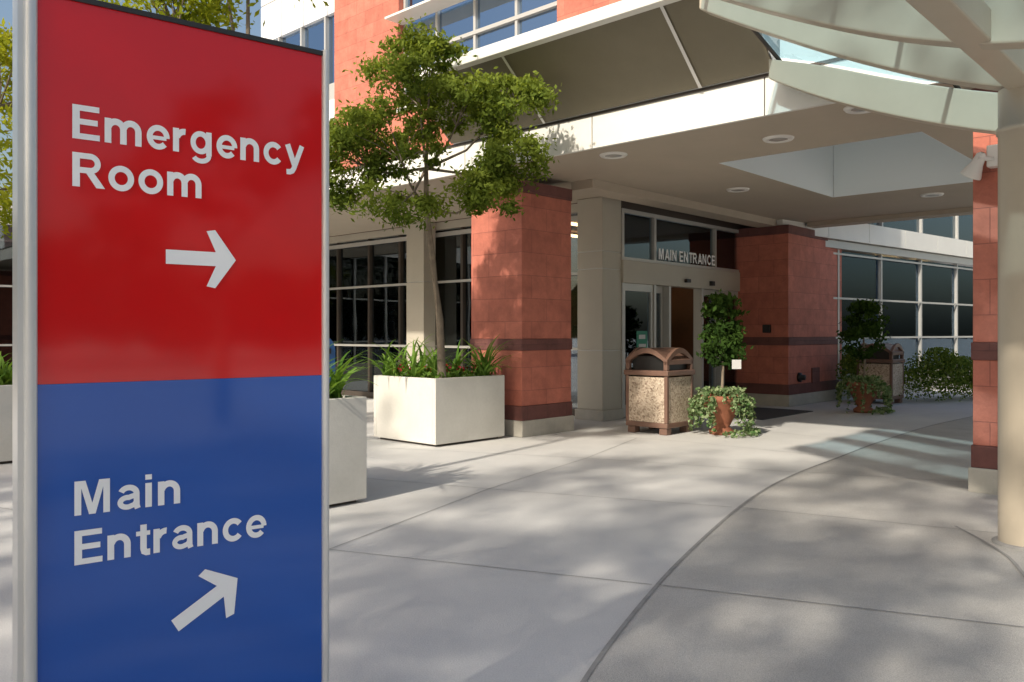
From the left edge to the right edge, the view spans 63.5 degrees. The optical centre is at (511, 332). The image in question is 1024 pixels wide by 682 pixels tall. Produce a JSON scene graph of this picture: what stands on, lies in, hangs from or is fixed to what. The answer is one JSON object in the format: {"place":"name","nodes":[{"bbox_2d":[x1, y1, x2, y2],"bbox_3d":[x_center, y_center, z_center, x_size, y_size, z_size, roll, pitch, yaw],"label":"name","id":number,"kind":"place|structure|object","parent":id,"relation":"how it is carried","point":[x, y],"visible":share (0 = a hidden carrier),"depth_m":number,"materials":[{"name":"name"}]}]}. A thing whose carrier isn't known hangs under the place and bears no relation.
{"place":"outdoors","nodes":[
{"label":"outdoors","id":0,"kind":"place"},
{"bbox_2d":[0,224,11,368],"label":"wing glass","id":1,"kind":"object","parent":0,"point":[5,292],"depth_m":16.83,"materials":[{"name":"black glass"}]},
{"bbox_2d":[0,285,11,345],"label":"wing mullions","id":2,"kind":"object","parent":1,"relation":"attached to","point":[5,286],"depth_m":16.79,"materials":[{"name":"white metal"}]},
{"bbox_2d":[0,0,261,199],"label":"sky","id":3,"kind":"structure","parent":0,"point":[5,5],"materials":[{"name":"blue"}]},
{"bbox_2d":[261,0,333,171],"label":"white panels","id":4,"kind":"object","parent":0,"point":[282,18],"visible":0.17,"depth_m":20.22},
{"bbox_2d":[278,16,328,49],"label":"white mullions","id":5,"kind":"object","parent":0,"point":[326,34],"visible":0.23,"depth_m":19.27,"materials":[{"name":"white metal"}]},
{"bbox_2d":[329,338,334,382],"bbox_3d":[-3.758,0.710,15.949,0.512,1.280,0.500,0,0,43],"label":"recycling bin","id":6,"kind":"object","parent":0,"point":[331,351],"visible":0.16,"depth_m":15.90,"materials":[{"name":"blue plastic"}]},
{"bbox_2d":[330,203,577,250],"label":"interior ceiling","id":7,"kind":"structure","parent":0,"point":[574,241],"depth_m":17.24,"materials":[{"name":"white paint"}]},
{"bbox_2d":[0,388,972,681],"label":"ground","id":8,"kind":"structure","parent":0,"point":[406,616],"depth_m":5.65,"materials":[{"name":"grey concrete"}]},
{"bbox_2d":[0,385,11,463],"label":"planter box","id":9,"kind":"object","parent":8,"relation":"on","point":[5,423],"visible":0.1,"depth_m":8.51,"materials":[{"name":"white concrete"}]},
{"bbox_2d":[0,17,11,238],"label":"planter tree","id":10,"kind":"object","parent":9,"relation":"on","point":[6,106],"visible":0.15,"depth_m":8.77,"materials":[{"name":"green plant"}]},
{"bbox_2d":[0,351,11,384],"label":"strap leaf plant","id":11,"kind":"object","parent":9,"relation":"in","point":[6,374],"visible":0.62,"depth_m":8.80,"materials":[{"name":"green plant"}]},
{"bbox_2d":[12,0,328,681],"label":"hospital direction sign","id":12,"kind":"object","parent":8,"relation":"on","point":[170,349],"visible":1,"depth_m":2.01,"materials":[{"name":"red metal"}]},
{"bbox_2d":[329,395,366,506],"bbox_3d":[-1.991,0.930,6.574,1.180,0.840,1.180,0,0,43],"label":"planter box","id":13,"kind":"object","parent":8,"relation":"on","point":[347,449],"visible":0.2,"depth_m":6.47,"materials":[{"name":"white concrete"}]},
{"bbox_2d":[99,0,329,33],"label":"planter tree","id":14,"kind":"object","parent":13,"relation":"on","point":[205,12],"visible":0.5,"depth_m":6.62,"materials":[{"name":"green plant"}]},
{"bbox_2d":[329,340,377,398],"bbox_3d":[-1.837,0.301,6.556,1.694,0.497,1.536,0,0,0],"label":"strap leaf plant","id":15,"kind":"object","parent":13,"relation":"in","point":[336,384],"visible":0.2,"depth_m":6.59,"materials":[{"name":"green plant"}]},
{"bbox_2d":[407,281,434,347],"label":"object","id":16,"kind":"object","parent":8,"relation":"on","point":[421,347],"visible":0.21,"depth_m":15.61,"materials":[{"name":"metal"}]},
{"bbox_2d":[407,282,434,346],"bbox_3d":[-1.731,-0.343,15.739,0.500,1.215,0.300,0,0,43],"label":"pilaster clad","id":17,"kind":"object","parent":16,"relation":"attached to","point":[420,312],"visible":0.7,"depth_m":15.58,"materials":[{"name":"beige concrete"}]},
{"bbox_2d":[407,222,434,281],"bbox_3d":[-1.731,-1.525,15.739,0.500,1.120,0.300,0,0,43],"label":"pilaster clad","id":18,"kind":"object","parent":16,"relation":"attached to","point":[418,266],"visible":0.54,"depth_m":15.60,"materials":[{"name":"beige concrete"}]},
{"bbox_2d":[407,347,434,367],"bbox_3d":[-1.731,0.715,15.739,0.500,0.870,0.300,0,0,43],"label":"pilaster clad","id":19,"kind":"object","parent":16,"relation":"attached to","point":[409,350],"visible":0.21,"depth_m":15.60,"materials":[{"name":"beige concrete"}]},
{"bbox_2d":[374,374,503,446],"bbox_3d":[-0.928,0.945,10.559,1.180,0.810,1.180,0,0,43],"label":"planter box","id":20,"kind":"object","parent":8,"relation":"on","point":[435,412],"visible":0.82,"depth_m":10.11,"materials":[{"name":"white concrete"}]},
{"bbox_2d":[352,334,514,377],"bbox_3d":[-0.895,0.288,10.549,2.430,0.605,1.642,0,0,-25],"label":"strap leaf plant","id":21,"kind":"object","parent":20,"relation":"in","point":[484,366],"visible":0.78,"depth_m":10.40,"materials":[{"name":"green plant"}]},
{"bbox_2d":[383,367,495,377],"bbox_3d":[-0.925,0.528,10.563,1.074,0.185,1.066,0,0,43],"label":"planter groundcover","id":22,"kind":"object","parent":20,"relation":"in","point":[467,373],"visible":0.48,"depth_m":10.28,"materials":[{"name":"green plant"}]},
{"bbox_2d":[397,364,475,373],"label":"planter flowers","id":23,"kind":"object","parent":22,"relation":"in","point":[398,368],"visible":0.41,"depth_m":10.41,"materials":[{"name":"red plant"}]},
{"bbox_2d":[329,12,561,377],"bbox_3d":[-0.920,-1.383,9.159,2.888,3.999,1.827,0,0,0],"label":"planter tree","id":24,"kind":"object","parent":20,"relation":"on","point":[491,171],"visible":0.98,"depth_m":8.86,"materials":[{"name":"green plant"}]},
{"bbox_2d":[341,390,576,415],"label":"sill","id":25,"kind":"structure","parent":8,"relation":"on","point":[360,393],"depth_m":17.35,"materials":[{"name":"brown metal"}]},
{"bbox_2d":[329,227,471,391],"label":"glazing","id":26,"kind":"structure","parent":25,"relation":"on","point":[354,302],"depth_m":17.01,"materials":[{"name":"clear glass"}]},
{"bbox_2d":[337,227,464,391],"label":"mullions","id":27,"kind":"object","parent":25,"relation":"on","point":[400,293],"visible":0.22,"depth_m":16.53,"materials":[{"name":"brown aluminium"}]},
{"bbox_2d":[329,215,577,349],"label":"rails","id":28,"kind":"object","parent":27,"relation":"attached to","point":[443,234],"depth_m":16.67,"materials":[{"name":"silver metal"}]},
{"bbox_2d":[470,180,571,420],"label":"column trim bands","id":29,"kind":"structure","parent":8,"relation":"on","point":[530,412],"depth_m":10.99,"materials":[{"name":"brown stone"}]},
{"bbox_2d":[471,192,570,405],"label":"brick column","id":30,"kind":"structure","parent":29,"relation":"attached to","point":[520,276],"depth_m":11.01,"materials":[{"name":"red brick"}]},
{"bbox_2d":[578,250,619,350],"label":"column grooves","id":31,"kind":"object","parent":8,"relation":"on","point":[599,268],"visible":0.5,"depth_m":12.83,"materials":[{"name":"grey concrete"}]},
{"bbox_2d":[578,269,620,349],"bbox_3d":[1.371,-0.357,13.003,0.490,1.245,0.490,0,0,43],"label":"entry column clad","id":32,"kind":"object","parent":31,"relation":"attached to","point":[599,309],"visible":1,"depth_m":12.83,"materials":[{"name":"beige concrete"}]},
{"bbox_2d":[578,351,620,410],"bbox_3d":[1.371,0.735,13.003,0.490,0.910,0.490,0,0,43],"label":"entry column clad","id":33,"kind":"object","parent":31,"relation":"attached to","point":[599,380],"visible":0.86,"depth_m":12.83,"materials":[{"name":"beige concrete"}]},
{"bbox_2d":[578,197,620,251],"bbox_3d":[1.371,-1.675,13.003,0.490,0.820,0.490,0,0,43],"label":"entry column clad","id":34,"kind":"object","parent":31,"relation":"attached to","point":[599,223],"visible":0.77,"depth_m":12.83,"materials":[{"name":"beige concrete"}]},
{"bbox_2d":[578,251,620,269],"bbox_3d":[1.371,-1.123,13.003,0.490,0.255,0.490,0,0,43],"label":"entry column clad","id":35,"kind":"object","parent":31,"relation":"attached to","point":[598,259],"visible":0.86,"depth_m":12.83,"materials":[{"name":"beige concrete"}]},
{"bbox_2d":[575,408,623,420],"bbox_3d":[1.371,1.270,13.003,0.550,0.160,0.550,0,0,43],"label":"entry column base","id":36,"kind":"object","parent":8,"relation":"on","point":[600,415],"visible":0.86,"depth_m":12.80,"materials":[{"name":"grey concrete"}]},
{"bbox_2d":[624,347,694,435],"bbox_3d":[2.014,0.775,11.296,0.700,1.150,0.700,0,0,43],"label":"trash can","id":37,"kind":"object","parent":8,"relation":"on","point":[659,390],"visible":0.98,"depth_m":11.07,"materials":[{"name":"beige stone"}]},
{"bbox_2d":[686,289,760,437],"bbox_3d":[2.833,0.378,11.020,0.970,1.946,0.959,0,0,0],"label":"topiary plant","id":38,"kind":"object","parent":8,"relation":"on","point":[721,406],"visible":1,"depth_m":10.90,"materials":[{"name":"green plant"}]},
{"bbox_2d":[703,406,812,419],"bbox_3d":[4.005,1.344,13.972,1.400,0.012,1.900,0,0,43],"label":"door mat","id":39,"kind":"object","parent":8,"relation":"on","point":[764,413],"depth_m":13.90,"materials":[{"name":"grey rubber"}]},
{"bbox_2d":[736,224,841,394],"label":"column trim bands","id":40,"kind":"object","parent":8,"relation":"on","point":[779,389],"visible":0.38,"depth_m":15.52,"materials":[{"name":"brown stone"}]},
{"bbox_2d":[762,325,770,332],"bbox_3d":[4.731,-0.075,15.374,0.150,0.150,0.060,0,0,43],"label":"wall camera box","id":41,"kind":"object","parent":40,"relation":"attached to","point":[766,328],"visible":1,"depth_m":15.35,"materials":[{"name":"black plastic"}]},
{"bbox_2d":[736,233,841,384],"bbox_3d":[5.212,-0.435,16.675,1.880,2.770,2.500,0,0,43],"label":"pillar far shaft","id":42,"kind":"object","parent":40,"relation":"attached to","point":[788,284],"visible":0.56,"depth_m":15.56,"materials":[{"name":"red brick"}]},
{"bbox_2d":[745,389,842,406],"bbox_3d":[5.212,1.245,16.675,1.940,0.210,2.560,0,0,43],"label":"column base","id":43,"kind":"object","parent":40,"relation":"attached to","point":[793,400],"visible":0.47,"depth_m":15.46,"materials":[{"name":"grey concrete"}]},
{"bbox_2d":[797,372,805,381],"bbox_3d":[5.398,0.830,15.408,0.120,0.180,0.180,0,0,43],"label":"standpipe","id":44,"kind":"object","parent":40,"relation":"attached to","point":[800,377],"visible":1,"depth_m":15.38,"materials":[{"name":"black metal"}]},
{"bbox_2d":[811,367,819,382],"bbox_3d":[5.858,0.820,15.970,0.025,0.300,0.350,0,0,43],"label":"wall grate","id":45,"kind":"object","parent":40,"relation":"attached to","point":[815,375],"visible":1,"depth_m":15.94,"materials":[{"name":"brown metal"}]},
{"bbox_2d":[835,348,869,396],"bbox_3d":[6.793,0.800,16.280,0.780,1.064,1.541,0,0,30],"label":"hedge","id":46,"kind":"object","parent":8,"relation":"on","point":[850,365],"visible":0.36,"depth_m":16.02,"materials":[{"name":"green plant"}]},
{"bbox_2d":[835,298,895,414],"bbox_3d":[5.984,0.383,14.042,0.942,1.944,0.920,0,0,34],"label":"topiary plant","id":47,"kind":"object","parent":8,"relation":"on","point":[864,390],"visible":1,"depth_m":13.92,"materials":[{"name":"green plant"}]},
{"bbox_2d":[776,214,972,398],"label":"glazed wing","id":48,"kind":"structure","parent":8,"relation":"on","point":[915,276],"depth_m":18.92,"materials":[{"name":"black glass"}]},
{"bbox_2d":[329,83,972,236],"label":"canopy roof","id":49,"kind":"structure","parent":48,"relation":"attached to","point":[687,165],"depth_m":10.79,"materials":[{"name":"paint"}]},
{"bbox_2d":[344,57,844,171],"bbox_3d":[-6.498,-2.435,16.126,32.500,0.030,0.014,0,0,43],"label":"eave drip","id":50,"kind":"object","parent":49,"relation":"on","point":[671,96],"depth_m":8.67},
{"bbox_2d":[420,0,679,79],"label":"eave edge","id":51,"kind":"object","parent":50,"relation":"attached to","point":[616,11],"visible":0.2,"depth_m":8.46,"materials":[{"name":"white metal"}]},
{"bbox_2d":[599,152,627,158],"bbox_3d":[1.190,-2.080,9.710,0.330,0.024,0.330,0,0,43],"label":"downlight","id":52,"kind":"object","parent":49,"relation":"attached to","point":[603,155],"visible":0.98,"depth_m":9.64,"materials":[{"name":"white metal"}]},
{"bbox_2d":[605,154,621,157],"bbox_3d":[1.190,-2.071,9.710,0.200,0.010,0.200,0,0,43],"label":"downlight lens","id":53,"kind":"object","parent":52,"relation":"attached to","point":[613,155],"visible":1,"depth_m":9.70,"materials":[{"name":"white glass"}]},
{"bbox_2d":[329,59,940,193],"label":"fascia","id":54,"kind":"structure","parent":49,"relation":"attached to","point":[739,102],"depth_m":8.56,"materials":[{"name":"white metal"}]},
{"bbox_2d":[262,0,621,168],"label":"brick","id":55,"kind":"object","parent":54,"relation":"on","point":[359,25],"depth_m":17.01,"materials":[{"name":"brick"}]},
{"bbox_2d":[385,0,464,111],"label":"ledge","id":56,"kind":"object","parent":55,"relation":"on","point":[418,10],"visible":0.26,"depth_m":15.92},
{"bbox_2d":[403,0,556,89],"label":"mullions","id":57,"kind":"object","parent":55,"relation":"attached to","point":[516,19],"visible":0.24,"depth_m":15.06,"materials":[{"name":"silver metal"}]},
{"bbox_2d":[592,77,764,147],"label":"joint","id":58,"kind":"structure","parent":49,"relation":"attached to","point":[764,112],"depth_m":7.86,"materials":[{"name":"white metal"}]},
{"bbox_2d":[726,187,749,191],"bbox_3d":[3.290,-2.080,12.050,0.330,0.024,0.330,0,0,43],"label":"downlight","id":59,"kind":"object","parent":49,"relation":"attached to","point":[745,189],"visible":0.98,"depth_m":11.96,"materials":[{"name":"white metal"}]},
{"bbox_2d":[571,179,972,227],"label":"dropped beam","id":60,"kind":"structure","parent":49,"relation":"attached to","point":[596,187],"depth_m":13.66,"materials":[{"name":"paint"}]},
{"bbox_2d":[762,135,793,142],"bbox_3d":[2.860,-2.080,8.890,0.330,0.024,0.330,0,0,43],"label":"downlight","id":61,"kind":"object","parent":49,"relation":"attached to","point":[768,138],"visible":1,"depth_m":8.81,"materials":[{"name":"white metal"}]},
{"bbox_2d":[769,138,787,141],"bbox_3d":[2.860,-2.071,8.890,0.200,0.010,0.200,0,0,43],"label":"downlight lens","id":62,"kind":"object","parent":61,"relation":"attached to","point":[777,139],"visible":1,"depth_m":8.86,"materials":[{"name":"white glass"}]},
{"bbox_2d":[720,132,972,196],"bbox_3d":[4.608,-2.966,10.696,2.344,1.748,3.544,0,0,43],"label":"skylight liner","id":63,"kind":"object","parent":49,"relation":"attached to","point":[907,161],"visible":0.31,"depth_m":12.09,"materials":[{"name":"white paint"}]},
{"bbox_2d":[843,106,870,113],"bbox_3d":[3.250,-2.080,7.680,0.330,0.024,0.330,0,0,43],"label":"downlight","id":64,"kind":"object","parent":49,"relation":"attached to","point":[847,109],"visible":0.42,"depth_m":7.76,"materials":[{"name":"white metal"}]},
{"bbox_2d":[851,108,863,111],"bbox_3d":[3.250,-2.071,7.680,0.200,0.010,0.200,0,0,43],"label":"downlight lens","id":65,"kind":"object","parent":64,"relation":"attached to","point":[856,110],"visible":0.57,"depth_m":7.70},
{"bbox_2d":[920,193,943,196],"bbox_3d":[6.340,-2.080,12.500,0.330,0.024,0.330,0,0,43],"label":"downlight","id":66,"kind":"object","parent":49,"relation":"attached to","point":[925,194],"visible":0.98,"depth_m":12.41,"materials":[{"name":"white metal"}]},
{"bbox_2d":[856,343,904,403],"bbox_3d":[7.104,0.775,15.966,0.700,1.150,0.700,0,0,43],"label":"trash can","id":67,"kind":"object","parent":8,"relation":"on","point":[887,364],"visible":0.56,"depth_m":15.71,"materials":[{"name":"beige stone"}]},
{"bbox_2d":[899,347,972,401],"bbox_3d":[10.279,0.797,17.485,6.756,1.084,1.946,0,0,-32],"label":"hedge","id":68,"kind":"object","parent":8,"relation":"on","point":[952,364],"visible":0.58,"depth_m":16.26,"materials":[{"name":"green plant"}]},
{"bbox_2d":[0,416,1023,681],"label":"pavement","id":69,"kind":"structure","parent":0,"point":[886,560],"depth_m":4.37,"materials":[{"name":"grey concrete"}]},
{"bbox_2d":[700,0,1023,550],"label":"glass canopy","id":70,"kind":"object","parent":69,"relation":"on","point":[957,44],"visible":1,"depth_m":5.23,"materials":[{"name":"beige metal"}]},
{"bbox_2d":[968,467,997,494],"bbox_3d":[4.615,1.245,7.045,1.060,0.210,1.060,0,0,43],"label":"column base","id":71,"kind":"object","parent":69,"relation":"on","point":[982,480],"visible":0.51,"depth_m":6.94,"materials":[{"name":"concrete"}]},
{"bbox_2d":[971,88,997,469],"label":"pillar right bands","id":72,"kind":"object","parent":71,"relation":"on","point":[985,457],"visible":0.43,"depth_m":6.95,"materials":[{"name":"brown brick"}]},
{"bbox_2d":[973,132,997,446],"bbox_3d":[4.615,-0.480,7.045,1.000,2.860,1.000,0,0,43],"label":"brick column","id":73,"kind":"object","parent":72,"relation":"on","point":[985,302],"visible":0.41,"depth_m":6.96,"materials":[{"name":"red brick"}]},
{"bbox_2d":[960,144,997,179],"bbox_3d":[3.910,-1.409,6.890,0.319,0.282,0.168,0,0,43],"label":"floodlight","id":74,"kind":"object","parent":73,"relation":"attached to","point":[973,169],"visible":0.9,"depth_m":6.85,"materials":[{"name":"white metal"}]},
{"bbox_2d":[501,56,544,123],"bbox_3d":[0.131,-2.748,9.378,0.036,0.620,0.720,0,0,43],"label":"eave joint","id":75,"kind":"object","parent":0,"point":[512,72],"visible":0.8,"depth_m":9.23,"materials":[{"name":"beige metal"}]},
{"bbox_2d":[504,415,573,437],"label":"column base","id":76,"kind":"structure","parent":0,"point":[522,429],"depth_m":10.89,"materials":[{"name":"beige concrete"}]},
{"bbox_2d":[571,342,572,394],"bbox_3d":[1.417,0.242,18.368,2.980,2.185,3.000,0,0,43],"label":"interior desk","id":77,"kind":"object","parent":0,"point":[572,371],"depth_m":17.82,"materials":[{"name":"grey"}]},
{"bbox_2d":[571,222,577,237],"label":"interior lamps","id":78,"kind":"object","parent":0,"point":[574,224],"visible":0.03,"depth_m":15.43,"materials":[{"name":"white"}]},
{"bbox_2d":[571,395,577,407],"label":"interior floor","id":79,"kind":"structure","parent":0,"point":[574,405],"depth_m":15.43,"materials":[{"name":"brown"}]},
{"bbox_2d":[571,251,577,341],"bbox_3d":[-6.498,-0.350,26.023,19.000,3.400,7.800,0,0,43],"label":"interior backwall","id":80,"kind":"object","parent":79,"relation":"on","point":[574,291],"depth_m":20.74,"materials":[{"name":"beige paint"}]},
{"bbox_2d":[329,204,577,243],"bbox_3d":[-7.455,-2.019,21.419,23.880,0.138,0.160,0,0,43],"label":"head","id":81,"kind":"object","parent":80,"relation":"attached to","point":[452,224],"depth_m":16.60},
{"bbox_2d":[571,275,672,287],"bbox_3d":[2.028,0.130,15.884,0.100,2.400,4.000,0,0,43],"label":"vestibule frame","id":82,"kind":"object","parent":79,"relation":"on","point":[574,277],"visible":0.02,"depth_m":14.84,"materials":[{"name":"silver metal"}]},
{"bbox_2d":[620,208,738,416],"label":"door frames","id":83,"kind":"structure","parent":79,"relation":"on","point":[698,323],"depth_m":14.05,"materials":[{"name":"grey metal"}]},
{"bbox_2d":[639,335,645,346],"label":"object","id":84,"kind":"object","parent":83,"relation":"attached to","point":[642,337],"depth_m":13.47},
{"bbox_2d":[621,260,739,290],"bbox_3d":[3.212,-0.970,14.705,0.200,0.360,4.510,0,0,43],"label":"door header","id":85,"kind":"object","parent":83,"relation":"attached to","point":[648,273],"depth_m":14.12,"materials":[{"name":"beige metal"}]},
{"bbox_2d":[659,248,714,265],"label":"entrance letters","id":86,"kind":"object","parent":85,"relation":"on","point":[690,253],"visible":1,"depth_m":14.35,"materials":[{"name":"white metal"}]},
{"bbox_2d":[685,279,714,285],"bbox_3d":[3.328,-0.890,14.638,0.058,0.080,0.950,0,0,43],"label":"door header sensor","id":87,"kind":"object","parent":85,"relation":"attached to","point":[711,283],"depth_m":14.90,"materials":[{"name":"black plastic"}]},
{"bbox_2d":[624,213,737,416],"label":"glass panes","id":88,"kind":"structure","parent":83,"relation":"in","point":[678,237],"depth_m":14.02,"materials":[{"name":"clear glass"}]},
{"bbox_2d":[636,331,646,347],"bbox_3d":[2.116,0.135,13.477,0.008,0.330,0.300,0,0,43],"label":"door poster","id":89,"kind":"object","parent":88,"relation":"attached to","point":[640,341],"depth_m":13.45,"materials":[{"name":"green paper"}]},
{"bbox_2d":[671,287,692,375],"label":"interior partitions","id":90,"kind":"object","parent":79,"relation":"on","point":[681,317],"visible":0.07,"depth_m":18.81,"materials":[{"name":"brown wood"}]},
{"bbox_2d":[573,325,577,402],"bbox_3d":[-4.050,0.562,21.630,16.780,1.546,1.928,0,0,43],"label":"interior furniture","id":91,"kind":"object","parent":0,"point":[575,365],"visible":0.02,"depth_m":15.70,"materials":[{"name":"grey"}]},
{"bbox_2d":[454,33,779,143],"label":"eave roof","id":92,"kind":"structure","parent":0,"point":[778,47],"depth_m":8.52,"materials":[{"name":"metal"}]},
{"bbox_2d":[427,0,769,143],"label":"eave panels","id":93,"kind":"object","parent":92,"relation":"attached to","point":[633,58],"visible":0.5,"depth_m":8.37,"materials":[{"name":"grey metal"}]},
{"bbox_2d":[659,5,701,87],"bbox_3d":[1.630,-2.748,7.980,0.036,0.620,0.720,0,0,43],"label":"eave joint","id":94,"kind":"object","parent":93,"relation":"attached to","point":[680,45],"visible":1,"depth_m":7.97,"materials":[{"name":"beige metal"}]},
{"bbox_2d":[762,33,776,59],"bbox_3d":[2.229,-2.760,7.472,0.001,0.620,0.730,0,0,43],"label":"eave end","id":95,"kind":"object","parent":92,"relation":"attached to","point":[771,41],"depth_m":7.67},
{"bbox_2d":[621,201,754,229],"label":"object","id":96,"kind":"structure","parent":0,"point":[659,211],"depth_m":14.29,"materials":[{"name":"beige metal"}]},
{"bbox_2d":[780,39,835,175],"bbox_3d":[4.608,-3.145,10.696,2.650,1.410,3.850,0,0,43],"label":"skylight well","id":97,"kind":"object","parent":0,"point":[789,51],"visible":0.08,"depth_m":9.35,"materials":[{"name":"white paint"}]}
]}

